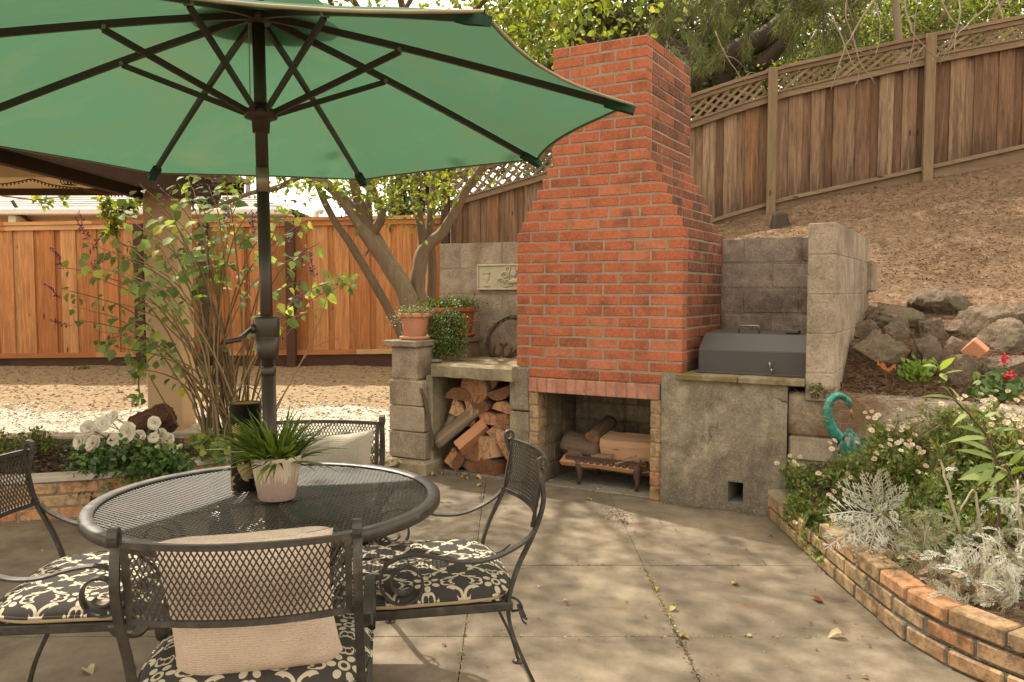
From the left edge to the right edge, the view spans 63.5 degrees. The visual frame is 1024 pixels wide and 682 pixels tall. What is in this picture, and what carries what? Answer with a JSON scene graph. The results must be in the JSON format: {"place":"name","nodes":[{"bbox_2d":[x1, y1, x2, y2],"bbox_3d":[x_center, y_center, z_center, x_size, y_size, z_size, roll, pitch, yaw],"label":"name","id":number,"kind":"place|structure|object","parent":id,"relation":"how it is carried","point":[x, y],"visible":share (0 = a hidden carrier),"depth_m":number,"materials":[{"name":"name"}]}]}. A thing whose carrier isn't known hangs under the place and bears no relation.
{"place":"outdoors","nodes":[
{"label":"outdoors","id":0,"kind":"place"},
{"bbox_2d":[3,196,69,211],"bbox_3d":[-5.117,-1.485,8.728,0.933,0.245,0.206,0,3,0],"label":"lime shrub","id":1,"kind":"object","parent":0,"point":[44,201],"visible":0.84,"depth_m":8.72,"materials":[{"name":"green plant"}]},
{"bbox_2d":[0,365,391,454],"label":"yard ground","id":2,"kind":"structure","parent":0,"point":[84,401],"depth_m":8.82,"materials":[{"name":"gravel"}]},
{"bbox_2d":[0,438,199,474],"bbox_3d":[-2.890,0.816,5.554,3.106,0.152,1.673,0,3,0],"label":"bark mulch","id":3,"kind":"object","parent":2,"relation":"on","point":[57,450],"visible":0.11,"depth_m":5.57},
{"bbox_2d":[0,427,17,460],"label":"bush","id":4,"kind":"object","parent":3,"relation":"on","point":[4,449],"visible":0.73,"depth_m":5.66,"materials":[{"name":"green plant"}]},
{"bbox_2d":[13,424,58,455],"bbox_3d":[-3.377,0.705,5.860,0.293,0.223,0.240,-1,4,-17],"label":"bush","id":5,"kind":"object","parent":3,"relation":"on","point":[46,444],"visible":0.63,"depth_m":5.84,"materials":[{"name":"green plant"}]},
{"bbox_2d":[35,410,216,512],"bbox_3d":[-2.275,0.748,5.050,1.266,0.673,0.764,2,4,35],"label":"rose bush","id":6,"kind":"object","parent":3,"relation":"on","point":[97,453],"visible":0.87,"depth_m":4.93,"materials":[{"name":"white plant"}]},
{"bbox_2d":[127,403,177,440],"bbox_3d":[-2.868,0.662,6.590,0.396,0.323,0.252,-7,14,-17],"label":"red boulder","id":7,"kind":"object","parent":3,"relation":"on","point":[139,420],"visible":0.63,"depth_m":6.53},
{"bbox_2d":[44,175,359,467],"bbox_3d":[-2.064,-0.173,5.412,2.216,2.140,1.318,0,3,0],"label":"shrub","id":8,"kind":"object","parent":3,"relation":"on","point":[222,382],"visible":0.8,"depth_m":5.48,"materials":[{"name":"green plant"}]},
{"bbox_2d":[0,430,219,439],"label":"pale curb","id":9,"kind":"structure","parent":2,"relation":"on","point":[180,434],"depth_m":6.79,"materials":[{"name":"concrete"}]},
{"bbox_2d":[90,196,142,248],"bbox_3d":[-3.910,-1.225,8.540,0.853,0.615,0.350,-1,3,-9],"label":"lime shrub","id":10,"kind":"object","parent":2,"relation":"on","point":[108,204],"visible":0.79,"depth_m":8.50,"materials":[{"name":"green plant"}]},
{"bbox_2d":[0,400,390,455],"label":"gravel","id":11,"kind":"structure","parent":2,"relation":"on","point":[4,409],"depth_m":7.70,"materials":[{"name":"gravel"}]},
{"bbox_2d":[0,365,391,418],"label":"dirt clods","id":12,"kind":"object","parent":2,"relation":"on","point":[251,384],"visible":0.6,"depth_m":8.96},
{"bbox_2d":[0,215,440,366],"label":"board fence","id":13,"kind":"object","parent":2,"relation":"on","point":[31,333],"visible":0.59,"depth_m":10.38,"materials":[{"name":"orange wood"}]},
{"bbox_2d":[191,0,699,338],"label":"multi stem tree","id":14,"kind":"object","parent":2,"relation":"on","point":[368,229],"visible":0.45,"depth_m":7.74,"materials":[{"name":"green plant"}]},
{"bbox_2d":[206,404,344,502],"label":"potted grass","id":15,"kind":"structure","parent":0,"point":[275,465],"depth_m":2.35,"materials":[{"name":"plant"}]},
{"bbox_2d":[0,473,979,681],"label":"patio","id":16,"kind":"structure","parent":0,"point":[760,598],"depth_m":3.42,"materials":[{"name":"concrete"}]},
{"bbox_2d":[0,439,183,681],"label":"garden chair","id":17,"kind":"object","parent":16,"relation":"on","point":[46,629],"visible":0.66,"depth_m":2.56,"materials":[{"name":"metal"}]},
{"bbox_2d":[0,551,165,623],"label":"seat cushion","id":18,"kind":"object","parent":17,"relation":"on","point":[53,599],"visible":0.48,"depth_m":2.31,"materials":[{"name":"black fabric"}]},
{"bbox_2d":[0,148,251,430],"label":"patio cover","id":19,"kind":"object","parent":16,"relation":"on","point":[16,165],"visible":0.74,"depth_m":7.11,"materials":[{"name":"beige paint"}]},
{"bbox_2d":[0,179,122,196],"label":"light string","id":20,"kind":"object","parent":19,"relation":"hanging from","point":[67,187],"visible":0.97,"depth_m":7.26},
{"bbox_2d":[0,430,349,523],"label":"brick bed edging","id":21,"kind":"object","parent":16,"relation":"on","point":[57,492],"visible":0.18,"depth_m":4.83,"materials":[{"name":"brick"}]},
{"bbox_2d":[105,518,375,681],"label":"garden chair","id":22,"kind":"object","parent":16,"relation":"on","point":[158,618],"visible":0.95,"depth_m":1.71,"materials":[{"name":"metal"}]},
{"bbox_2d":[137,596,373,681],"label":"seat cushion","id":23,"kind":"object","parent":22,"relation":"on","point":[159,665],"visible":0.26,"depth_m":1.88,"materials":[{"name":"black fabric"}]},
{"bbox_2d":[153,526,342,675],"bbox_3d":[-0.592,0.595,1.889,0.393,0.355,0.241,0,3,0],"label":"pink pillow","id":24,"kind":"object","parent":23,"relation":"on","point":[207,651],"visible":0.69,"depth_m":1.81,"materials":[{"name":"fabric"}]},
{"bbox_2d":[77,461,439,587],"bbox_3d":[-0.718,0.820,2.466,1.006,0.727,1.006,0,3,0],"label":"patio table","id":25,"kind":"object","parent":16,"relation":"on","point":[90,529],"visible":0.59,"depth_m":2.37,"materials":[{"name":"metal"}]},
{"bbox_2d":[229,386,261,491],"bbox_3d":[-0.810,0.296,2.519,0.096,0.317,0.096,0,3,0],"label":"tin lantern","id":26,"kind":"object","parent":25,"relation":"on","point":[246,481],"visible":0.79,"depth_m":2.48,"materials":[{"name":"black metal"}]},
{"bbox_2d":[208,415,395,623],"bbox_3d":[-0.755,0.728,3.001,0.572,0.846,0.652,0,3,0],"label":"garden chair","id":27,"kind":"object","parent":16,"relation":"on","point":[379,425],"visible":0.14,"depth_m":3.25,"materials":[{"name":"metal"}]},
{"bbox_2d":[237,517,384,568],"bbox_3d":[-0.756,0.738,2.974,0.545,0.153,0.614,0,3,0],"label":"seat cushion","id":28,"kind":"object","parent":27,"relation":"on","point":[308,526],"visible":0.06,"depth_m":2.98,"materials":[{"name":"fabric"}]},
{"bbox_2d":[278,430,373,523],"bbox_3d":[-0.700,0.507,3.055,0.407,0.351,0.165,0,3,0],"label":"grey pillow","id":29,"kind":"object","parent":28,"relation":"on","point":[357,446],"visible":0.21,"depth_m":3.02,"materials":[{"name":"fabric"}]},
{"bbox_2d":[0,0,635,530],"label":"patio umbrella","id":30,"kind":"object","parent":16,"relation":"on","point":[262,92],"visible":0.99,"depth_m":2.51,"materials":[{"name":"green fabric"}]},
{"bbox_2d":[370,455,399,467],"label":"footing stone","id":31,"kind":"object","parent":16,"relation":"on","point":[391,461],"visible":0.23,"depth_m":6.03,"materials":[{"name":"stone"}]},
{"bbox_2d":[383,241,517,480],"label":"wood store","id":32,"kind":"structure","parent":16,"relation":"on","point":[415,369],"depth_m":6.15,"materials":[{"name":"concrete"}]},
{"bbox_2d":[386,302,438,339],"bbox_3d":[-0.772,-0.152,6.220,0.438,0.280,0.393,-3,5,-43],"label":"flower pot","id":33,"kind":"object","parent":32,"relation":"on","point":[414,320],"visible":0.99,"depth_m":6.13,"materials":[{"name":"ceramic"}]},
{"bbox_2d":[420,388,433,450],"bbox_3d":[-0.622,0.572,6.024,0.106,0.459,0.034,0,3,0],"label":"leaning stick","id":34,"kind":"object","parent":32,"relation":"on","point":[428,416],"visible":1,"depth_m":6.01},
{"bbox_2d":[405,295,470,334],"bbox_3d":[-0.574,-0.191,6.446,0.498,0.330,0.450,3,4,41],"label":"flower pot","id":35,"kind":"object","parent":32,"relation":"on","point":[435,305],"visible":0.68,"depth_m":6.37,"materials":[{"name":"ceramic"}]},
{"bbox_2d":[434,408,477,448],"bbox_3d":[-0.411,0.624,6.052,0.415,0.084,0.084,-40,21,8],"label":"split log","id":36,"kind":"object","parent":32,"relation":"on","point":[452,429],"visible":0.94,"depth_m":6.04,"materials":[{"name":"brown wood"}]},
{"bbox_2d":[449,450,466,468],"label":"split log","id":37,"kind":"object","parent":32,"relation":"on","point":[459,461],"visible":0.27,"depth_m":6.03,"materials":[{"name":"brown wood"}]},
{"bbox_2d":[454,419,488,454],"bbox_3d":[-0.290,0.696,6.011,0.109,0.271,0.127,46,-9,32],"label":"split log","id":38,"kind":"object","parent":37,"relation":"on","point":[466,441],"visible":0.92,"depth_m":5.96,"materials":[{"name":"brown wood"}]},
{"bbox_2d":[426,293,497,360],"bbox_3d":[-0.439,-0.119,6.510,0.542,0.528,0.909,1,4,16],"label":"flower pot","id":39,"kind":"object","parent":32,"relation":"on","point":[456,323],"visible":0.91,"depth_m":6.18,"materials":[{"name":"ceramic"}]},
{"bbox_2d":[463,459,478,471],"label":"split log","id":40,"kind":"object","parent":32,"relation":"on","point":[469,465],"visible":0.17,"depth_m":6.03,"materials":[{"name":"brown wood"}]},
{"bbox_2d":[465,441,478,461],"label":"split log","id":41,"kind":"object","parent":40,"relation":"on","point":[472,454],"visible":0.2,"depth_m":6.00,"materials":[{"name":"brown wood"}]},
{"bbox_2d":[467,417,479,426],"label":"split log","id":42,"kind":"object","parent":41,"relation":"on","point":[473,422],"visible":0.18,"depth_m":6.06,"materials":[{"name":"brown wood"}]},
{"bbox_2d":[449,399,465,415],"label":"split log","id":43,"kind":"object","parent":42,"relation":"on","point":[458,407],"visible":0.3,"depth_m":6.07,"materials":[{"name":"brown wood"}]},
{"bbox_2d":[445,386,471,401],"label":"split log","id":44,"kind":"object","parent":43,"relation":"on","point":[459,393],"visible":0.42,"depth_m":6.04,"materials":[{"name":"brown wood"}]},
{"bbox_2d":[478,456,506,475],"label":"split log","id":45,"kind":"object","parent":32,"relation":"on","point":[494,466],"visible":0.41,"depth_m":5.93,"materials":[{"name":"brown wood"}]},
{"bbox_2d":[478,435,503,460],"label":"split log","id":46,"kind":"object","parent":45,"relation":"on","point":[489,447],"visible":0.37,"depth_m":5.92,"materials":[{"name":"brown wood"}]},
{"bbox_2d":[486,425,496,443],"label":"split log","id":47,"kind":"object","parent":46,"relation":"on","point":[491,432],"visible":0.24,"depth_m":5.92,"materials":[{"name":"brown wood"}]},
{"bbox_2d":[477,410,501,424],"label":"split log","id":48,"kind":"object","parent":47,"relation":"on","point":[488,417],"visible":0.3,"depth_m":5.96,"materials":[{"name":"brown wood"}]},
{"bbox_2d":[471,397,509,415],"bbox_3d":[-0.112,0.432,6.127,0.143,0.143,0.411,-34,-13,37],"label":"split log","id":49,"kind":"object","parent":48,"relation":"on","point":[484,406],"visible":0.27,"depth_m":5.97,"materials":[{"name":"brown wood"}]},
{"bbox_2d":[461,378,509,403],"bbox_3d":[-0.173,0.333,6.130,0.254,0.230,0.368,29,19,30],"label":"split log","id":50,"kind":"object","parent":49,"relation":"on","point":[478,390],"visible":0.4,"depth_m":5.97,"materials":[{"name":"brown wood"}]},
{"bbox_2d":[497,440,509,459],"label":"split log","id":51,"kind":"object","parent":45,"relation":"on","point":[502,445],"visible":0.11,"depth_m":5.86,"materials":[{"name":"brown wood"}]},
{"bbox_2d":[496,428,509,441],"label":"split log","id":52,"kind":"object","parent":51,"relation":"on","point":[499,434],"visible":0.14,"depth_m":5.90,"materials":[{"name":"brown wood"}]},
{"bbox_2d":[495,412,509,429],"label":"split log","id":53,"kind":"object","parent":52,"relation":"on","point":[502,420],"visible":0.22,"depth_m":5.88,"materials":[{"name":"brown wood"}]},
{"bbox_2d":[492,399,511,413],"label":"split log","id":54,"kind":"object","parent":53,"relation":"on","point":[503,406],"visible":0.35,"depth_m":5.86,"materials":[{"name":"brown wood"}]},
{"bbox_2d":[487,385,509,400],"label":"split log","id":55,"kind":"object","parent":54,"relation":"on","point":[503,393],"visible":0.45,"depth_m":5.87,"materials":[{"name":"brown wood"}]},
{"bbox_2d":[477,264,519,289],"bbox_3d":[0.018,-0.517,6.664,0.700,0.210,0.050,2,4,29],"label":"relief plaque","id":56,"kind":"object","parent":32,"relation":"attached to","point":[496,276],"visible":0.56,"depth_m":6.74,"materials":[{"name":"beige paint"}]},
{"bbox_2d":[485,315,516,357],"bbox_3d":[-0.041,-0.024,6.558,0.364,0.359,0.244,3,4,37],"label":"twig wreath","id":57,"kind":"object","parent":32,"relation":"on","point":[511,355],"visible":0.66,"depth_m":6.63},
{"bbox_2d":[374,429,548,681],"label":"garden chair","id":58,"kind":"object","parent":16,"relation":"on","point":[540,466],"visible":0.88,"depth_m":2.41,"materials":[{"name":"metal"}]},
{"bbox_2d":[334,539,527,624],"bbox_3d":[-0.251,0.759,2.624,0.614,0.153,0.545,-1,3,-11],"label":"seat cushion","id":59,"kind":"object","parent":58,"relation":"on","point":[446,583],"visible":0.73,"depth_m":2.48,"materials":[{"name":"black fabric"}]},
{"bbox_2d":[382,486,839,678],"bbox_3d":[0.536,1.090,4.032,1.868,0.027,3.048,0,3,7],"label":"joint debris","id":60,"kind":"object","parent":16,"relation":"on","point":[660,604],"visible":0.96,"depth_m":3.37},
{"bbox_2d":[510,34,722,500],"bbox_3d":[0.736,-0.480,5.790,1.240,2.930,0.927,2,4,29],"label":"brick fireplace","id":61,"kind":"object","parent":16,"relation":"on","point":[619,252],"visible":0.86,"depth_m":5.41,"materials":[{"name":"brick"}]},
{"bbox_2d":[565,454,649,491],"bbox_3d":[0.731,0.883,5.689,0.659,0.201,0.371,2,4,29],"label":"fire grate","id":62,"kind":"object","parent":61,"relation":"on","point":[636,467],"visible":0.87,"depth_m":5.54,"materials":[{"name":"metal"}]},
{"bbox_2d":[560,452,640,473],"bbox_3d":[0.612,0.820,5.645,0.551,0.063,0.186,3,29,29],"label":"split log","id":63,"kind":"object","parent":62,"relation":"on","point":[567,462],"visible":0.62,"depth_m":5.58,"materials":[{"name":"brown wood"}]},
{"bbox_2d":[559,430,599,456],"bbox_3d":[0.494,0.703,5.763,0.283,0.091,0.210,10,31,33],"label":"split log","id":64,"kind":"object","parent":63,"relation":"on","point":[579,442],"visible":0.78,"depth_m":5.72,"materials":[{"name":"brown wood"}]},
{"bbox_2d":[585,416,616,442],"bbox_3d":[0.622,0.616,5.757,0.110,0.105,0.278,3,23,37],"label":"split log","id":65,"kind":"object","parent":64,"relation":"on","point":[598,431],"visible":0.97,"depth_m":5.70,"materials":[{"name":"brown wood"}]},
{"bbox_2d":[599,431,650,462],"bbox_3d":[0.795,0.727,5.642,0.371,0.160,0.159,3,17,26],"label":"split log","id":66,"kind":"object","parent":62,"relation":"on","point":[628,445],"visible":0.75,"depth_m":5.58,"materials":[{"name":"brown wood"}]},
{"bbox_2d":[660,222,876,514],"bbox_3d":[1.824,0.132,5.692,1.064,1.720,1.792,2,4,29],"label":"grill counter","id":67,"kind":"object","parent":16,"relation":"on","point":[724,440],"visible":0.9,"depth_m":5.09,"materials":[{"name":"concrete"}]},
{"bbox_2d":[697,325,806,377],"bbox_3d":[1.550,0.048,5.199,0.660,0.298,0.450,2,4,29],"label":"charcoal grill","id":68,"kind":"object","parent":67,"relation":"on","point":[759,352],"visible":0.83,"depth_m":5.06,"materials":[{"name":"grey metal"}]},
{"bbox_2d":[767,489,1023,681],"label":"brick planter wall","id":69,"kind":"structure","parent":16,"relation":"on","point":[958,636],"depth_m":3.07,"materials":[{"name":"brick"}]},
{"bbox_2d":[788,387,1023,485],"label":"retaining wall","id":70,"kind":"structure","parent":16,"relation":"on","point":[808,439],"depth_m":4.72,"materials":[{"name":"grey concrete"}]},
{"bbox_2d":[806,382,836,398],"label":"weed tuft","id":71,"kind":"object","parent":70,"relation":"on","point":[815,391],"visible":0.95,"depth_m":4.73,"materials":[{"name":"green plant"}]},
{"bbox_2d":[242,0,1023,216],"label":"sky","id":72,"kind":"structure","parent":0,"point":[316,202],"materials":[{"name":"white"}]},
{"bbox_2d":[714,162,1023,405],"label":"hillside","id":73,"kind":"structure","parent":0,"point":[1005,176],"depth_m":7.59,"materials":[{"name":"soil"}]},
{"bbox_2d":[493,0,831,118],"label":"oak tree","id":74,"kind":"object","parent":73,"relation":"on","point":[759,43],"visible":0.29,"depth_m":12.27,"materials":[{"name":"green plant"}]},
{"bbox_2d":[441,15,1023,243],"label":"lattice fence","id":75,"kind":"object","parent":73,"relation":"on","point":[960,110],"visible":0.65,"depth_m":9.16,"materials":[{"name":"wood"}]},
{"bbox_2d":[645,0,885,80],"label":"pine tree","id":76,"kind":"object","parent":73,"relation":"on","point":[734,7],"visible":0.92,"depth_m":9.95,"materials":[{"name":"green plant"}]},
{"bbox_2d":[769,212,789,228],"bbox_3d":[2.827,-1.248,8.719,0.241,0.225,0.230,0,3,0],"label":"tree stump","id":77,"kind":"object","parent":73,"relation":"on","point":[779,219],"visible":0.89,"depth_m":8.64,"materials":[{"name":"brown wood"}]},
{"bbox_2d":[715,0,1016,91],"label":"bare tree","id":78,"kind":"object","parent":73,"relation":"on","point":[897,24],"visible":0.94,"depth_m":8.78,"materials":[{"name":"wood"}]},
{"bbox_2d":[854,319,879,339],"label":"lava rock","id":79,"kind":"object","parent":73,"relation":"on","point":[870,325],"visible":0.37,"depth_m":5.45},
{"bbox_2d":[716,167,1023,441],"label":"leaf litter","id":80,"kind":"object","parent":73,"relation":"on","point":[848,361],"visible":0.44,"depth_m":5.42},
{"bbox_2d":[848,328,911,369],"bbox_3d":[2.309,0.102,5.199,0.314,0.370,0.376,-2,4,-33],"label":"lava rock","id":81,"kind":"object","parent":73,"relation":"on","point":[870,348],"visible":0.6,"depth_m":5.10,"materials":[{"name":"stone"}]},
{"bbox_2d":[749,0,1023,89],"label":"broad tree","id":82,"kind":"object","parent":73,"relation":"on","point":[908,10],"visible":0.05,"depth_m":13.01,"materials":[{"name":"green plant"}]},
{"bbox_2d":[756,0,1023,95],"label":"hedge shrub","id":83,"kind":"object","parent":73,"relation":"on","point":[933,21],"visible":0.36,"depth_m":10.37,"materials":[{"name":"green plant"}]},
{"bbox_2d":[863,306,925,327],"bbox_3d":[2.625,-0.138,5.695,0.417,0.206,0.372,-3,4,-39],"label":"lava rock","id":84,"kind":"object","parent":73,"relation":"on","point":[882,316],"visible":0.5,"depth_m":5.61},
{"bbox_2d":[881,316,911,340],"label":"lava rock","id":85,"kind":"object","parent":73,"relation":"on","point":[898,326],"visible":0.49,"depth_m":5.38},
{"bbox_2d":[895,354,941,384],"bbox_3d":[2.388,0.184,4.869,0.250,0.208,0.213,-2,4,-36],"label":"green succulent","id":86,"kind":"object","parent":73,"relation":"on","point":[912,368],"visible":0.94,"depth_m":4.86,"materials":[{"name":"green plant"}]},
{"bbox_2d":[910,332,944,366],"bbox_3d":[2.571,0.123,5.081,0.261,0.354,0.284,-4,-2,10],"label":"lava rock","id":87,"kind":"object","parent":73,"relation":"on","point":[928,346],"visible":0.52,"depth_m":5.00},
{"bbox_2d":[914,317,949,340],"bbox_3d":[2.729,-0.027,5.407,0.256,0.245,0.228,-6,1,-17],"label":"lava rock","id":88,"kind":"object","parent":73,"relation":"on","point":[932,326],"visible":0.56,"depth_m":5.33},
{"bbox_2d":[906,287,972,315],"bbox_3d":[3.053,-0.238,5.914,0.447,0.299,0.418,-1,3,-15],"label":"lava rock","id":89,"kind":"object","parent":73,"relation":"on","point":[948,301],"visible":0.49,"depth_m":5.78,"materials":[{"name":"stone"}]},
{"bbox_2d":[943,336,966,355],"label":"lava rock","id":90,"kind":"object","parent":73,"relation":"on","point":[954,345],"visible":0.25,"depth_m":4.99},
{"bbox_2d":[945,319,972,337],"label":"lava rock","id":91,"kind":"object","parent":73,"relation":"on","point":[958,326],"visible":0.59,"depth_m":5.37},
{"bbox_2d":[936,354,987,385],"bbox_3d":[2.706,0.201,4.900,0.373,0.269,0.213,-4,3,-9],"label":"lava rock","id":92,"kind":"object","parent":73,"relation":"on","point":[967,365],"visible":0.5,"depth_m":4.82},
{"bbox_2d":[961,337,988,357],"bbox_3d":[2.729,0.053,4.872,0.139,0.148,0.096,3,5,43],"label":"terracotta tile","id":93,"kind":"object","parent":92,"relation":"on","point":[977,347],"visible":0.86,"depth_m":4.84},
{"bbox_2d":[953,302,1021,334],"bbox_3d":[3.150,-0.080,5.479,0.394,0.361,0.255,5,0,0],"label":"lava rock","id":94,"kind":"object","parent":73,"relation":"on","point":[981,317],"visible":0.43,"depth_m":5.42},
{"bbox_2d":[977,317,1023,354],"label":"lava rock","id":95,"kind":"object","parent":73,"relation":"on","point":[1007,331],"visible":0.56,"depth_m":5.09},
{"bbox_2d":[981,355,1023,379],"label":"lava rock","id":96,"kind":"object","parent":73,"relation":"on","point":[993,363],"visible":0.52,"depth_m":4.77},
{"bbox_2d":[779,462,1023,626],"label":"bed soil","id":97,"kind":"structure","parent":0,"point":[1013,613],"depth_m":3.46,"materials":[{"name":"soil"}]},
{"bbox_2d":[774,454,875,565],"bbox_3d":[1.631,0.875,4.215,0.512,0.489,1.039,0,3,0],"label":"daisy shrub","id":98,"kind":"object","parent":97,"relation":"on","point":[799,502],"visible":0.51,"depth_m":4.30,"materials":[{"name":"green plant"}]},
{"bbox_2d":[823,468,931,567],"bbox_3d":[1.553,0.790,3.561,0.450,0.423,0.336,0,3,0],"label":"dusty miller","id":99,"kind":"object","parent":97,"relation":"on","point":[873,526],"visible":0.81,"depth_m":3.59,"materials":[{"name":"plant"}]},
{"bbox_2d":[818,400,960,509],"bbox_3d":[1.920,0.592,4.198,0.716,0.601,0.542,3,4,38],"label":"daisy shrub","id":100,"kind":"object","parent":97,"relation":"on","point":[886,447],"visible":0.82,"depth_m":4.14,"materials":[{"name":"green plant"}]},
{"bbox_2d":[794,356,1023,657],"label":"bed mulch","id":101,"kind":"object","parent":97,"relation":"on","point":[998,605],"visible":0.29,"depth_m":4.79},
{"bbox_2d":[822,392,864,464],"bbox_3d":[1.810,0.510,4.499,0.234,0.465,0.114,0,3,0],"label":"crane ornament","id":102,"kind":"object","parent":101,"relation":"on","point":[844,443],"visible":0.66,"depth_m":4.48,"materials":[{"name":"metal"}]},
{"bbox_2d":[963,352,1023,407],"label":"red geranium","id":103,"kind":"object","parent":101,"relation":"on","point":[990,383],"visible":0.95,"depth_m":3.90,"materials":[{"name":"green plant"}]},
{"bbox_2d":[850,502,973,593],"bbox_3d":[1.690,0.879,3.410,0.530,0.431,0.496,-3,4,-37],"label":"dusty miller","id":104,"kind":"object","parent":97,"relation":"on","point":[925,545],"visible":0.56,"depth_m":3.35,"materials":[{"name":"grey plant"}]},
{"bbox_2d":[868,389,1023,551],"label":"daisy shrub","id":105,"kind":"object","parent":97,"relation":"on","point":[1004,441],"visible":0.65,"depth_m":3.74,"materials":[{"name":"green plant"}]},
{"bbox_2d":[918,459,1023,615],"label":"dusty miller","id":106,"kind":"object","parent":97,"relation":"on","point":[984,589],"visible":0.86,"depth_m":3.06,"materials":[{"name":"plant"}]},
{"bbox_2d":[922,357,1023,535],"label":"lance leaf plant","id":107,"kind":"object","parent":97,"relation":"on","point":[987,469],"visible":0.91,"depth_m":3.35,"materials":[{"name":"plant"}]},
{"label":"ground","id":108,"kind":"structure","parent":0,"visible":0},
{"bbox_2d":[0,196,310,221],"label":"neighbour house","id":109,"kind":"structure","parent":108,"relation":"on","point":[16,210],"depth_m":17.21,"materials":[{"name":"beige paint"}]},
{"bbox_2d":[334,150,552,215],"bbox_3d":[-0.973,-2.366,15.985,5.091,5.510,2.391,1,4,18],"label":"background tree","id":110,"kind":"object","parent":108,"relation":"on","point":[391,211],"visible":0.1,"depth_m":15.72,"materials":[{"name":"green plant"}]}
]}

